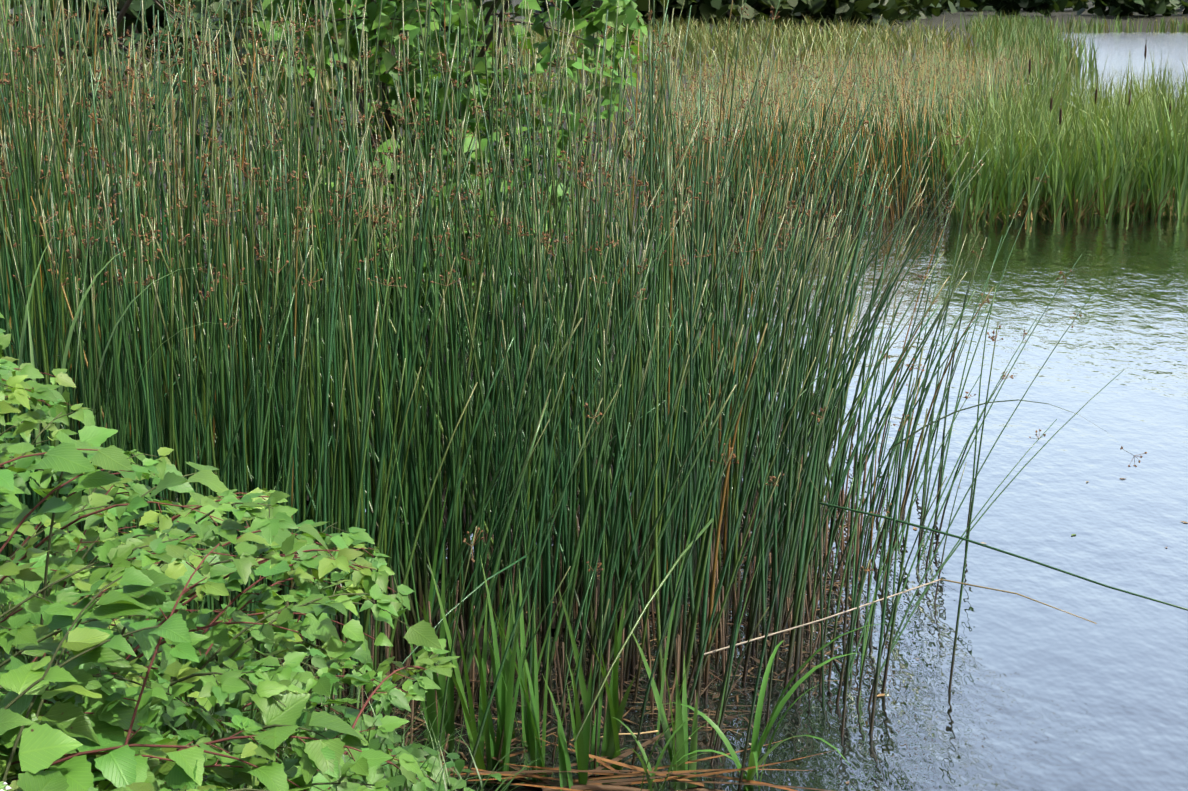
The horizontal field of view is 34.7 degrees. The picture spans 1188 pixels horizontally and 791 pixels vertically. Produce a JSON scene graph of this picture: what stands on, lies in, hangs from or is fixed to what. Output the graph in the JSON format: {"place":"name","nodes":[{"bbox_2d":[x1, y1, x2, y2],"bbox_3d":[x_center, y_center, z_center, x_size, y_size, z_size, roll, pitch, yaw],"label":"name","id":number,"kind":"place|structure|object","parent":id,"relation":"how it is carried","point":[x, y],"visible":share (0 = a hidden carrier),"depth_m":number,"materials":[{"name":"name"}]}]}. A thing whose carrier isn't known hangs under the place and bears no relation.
{"place":"outdoors","nodes":[
{"label":"outdoors","id":0,"kind":"place"},
{"bbox_2d":[2,462,747,703],"bbox_3d":[-2.889,0.828,10.219,7.840,0.041,5.460,0,12,1],"label":"detritus mat","id":1,"kind":"object","parent":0,"point":[481,630],"visible":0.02,"depth_m":9.12,"materials":[{"name":"brown plant"}]},
{"bbox_2d":[1,0,1187,790],"bbox_3d":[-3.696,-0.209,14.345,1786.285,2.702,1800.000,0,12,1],"label":"ground","id":2,"kind":"structure","parent":0,"point":[961,16],"depth_m":43.51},
{"bbox_2d":[1,0,281,277],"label":"bank bush","id":3,"kind":"object","parent":2,"relation":"on","point":[197,4],"depth_m":13.72,"materials":[{"name":"green plant"}]},
{"bbox_2d":[0,294,500,790],"bbox_3d":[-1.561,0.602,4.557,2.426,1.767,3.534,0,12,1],"label":"cane bush","id":4,"kind":"object","parent":2,"relation":"on","point":[38,527],"visible":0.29,"depth_m":3.97,"materials":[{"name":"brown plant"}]},
{"bbox_2d":[0,562,548,790],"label":"bank grass tufts","id":5,"kind":"object","parent":2,"relation":"on","point":[250,714],"visible":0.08,"depth_m":4.62,"materials":[{"name":"green plant"}]},
{"bbox_2d":[239,0,647,340],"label":"tree","id":6,"kind":"object","parent":2,"relation":"on","point":[626,16],"depth_m":11.42,"materials":[{"name":"green plant"}]},
{"bbox_2d":[15,232,902,790],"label":"blade plants","id":7,"kind":"object","parent":2,"relation":"on","point":[531,732],"visible":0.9,"depth_m":7.32,"materials":[{"name":"green plant"}]},
{"bbox_2d":[77,385,866,754],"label":"reed stems","id":8,"kind":"object","parent":2,"relation":"on","point":[679,635],"visible":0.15,"depth_m":8.52,"materials":[{"name":"brown plant"}]},
{"bbox_2d":[0,0,1075,790],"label":"rush","id":9,"kind":"object","parent":2,"relation":"on","point":[686,404],"depth_m":8.57,"materials":[{"name":"green plant"}]},
{"bbox_2d":[1,0,1187,81],"bbox_3d":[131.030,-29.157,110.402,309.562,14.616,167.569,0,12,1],"label":"tree","id":10,"kind":"object","parent":2,"relation":"on","point":[832,10],"depth_m":77.47,"materials":[{"name":"green plant"}]},
{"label":"white umbel flower stalks","id":11,"kind":"object","parent":2,"relation":"on","visible":0},
{"bbox_2d":[0,782,10,790],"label":"white umbel florets","id":12,"kind":"object","parent":11,"relation":"attached to","point":[7,787],"visible":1,"depth_m":1.68,"materials":[{"name":"white plant"}]},
{"bbox_2d":[7,9,1187,178],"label":"reed blades","id":13,"kind":"object","parent":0,"point":[994,30],"visible":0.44,"depth_m":54.06,"materials":[{"name":"green plant"}]},
{"bbox_2d":[199,32,1187,790],"bbox_3d":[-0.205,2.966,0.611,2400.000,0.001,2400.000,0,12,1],"label":"pond water","id":14,"kind":"structure","parent":0,"point":[1041,698],"depth_m":10.22,"materials":[{"name":"liquid"}]},
{"bbox_2d":[349,708,834,790],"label":"dead reeds","id":15,"kind":"object","parent":14,"relation":"on","point":[594,780],"visible":0.6,"depth_m":7.25,"materials":[{"name":"brown plant"}]},
{"bbox_2d":[542,784,723,790],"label":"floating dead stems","id":16,"kind":"object","parent":14,"relation":"on","point":[596,787],"visible":0.86,"depth_m":7.20,"materials":[{"name":"brown plant"}]},
{"bbox_2d":[315,297,1187,783],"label":"waterline detritus","id":17,"kind":"object","parent":14,"relation":"on","point":[629,681],"visible":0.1,"depth_m":8.23,"materials":[{"name":"brown plant"}]},
{"bbox_2d":[675,145,968,222],"bbox_3d":[4.248,-3.723,30.930,4.384,0.039,17.431,5,13,23],"label":"rush bed mat","id":18,"kind":"object","parent":14,"relation":"on","point":[795,198],"visible":0.04,"depth_m":26.40,"materials":[{"name":"brown plant"}]},
{"bbox_2d":[704,117,1187,706],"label":"reeds","id":19,"kind":"object","parent":14,"relation":"in","point":[898,521],"depth_m":8.98,"materials":[{"name":"green plant"}]},
{"bbox_2d":[914,154,1187,225],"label":"dead typha blades","id":20,"kind":"object","parent":14,"relation":"in","point":[1076,207],"visible":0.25,"depth_m":24.12,"materials":[{"name":"brown plant"}]},
{"bbox_2d":[927,45,1187,225],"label":"reeds","id":21,"kind":"object","parent":14,"relation":"in","point":[1015,157],"visible":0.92,"depth_m":24.29,"materials":[{"name":"green plant"}]},
{"bbox_2d":[1026,37,1170,173],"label":"cattails","id":22,"kind":"object","parent":21,"relation":"attached to","point":[1060,112],"visible":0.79,"depth_m":24.87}
]}

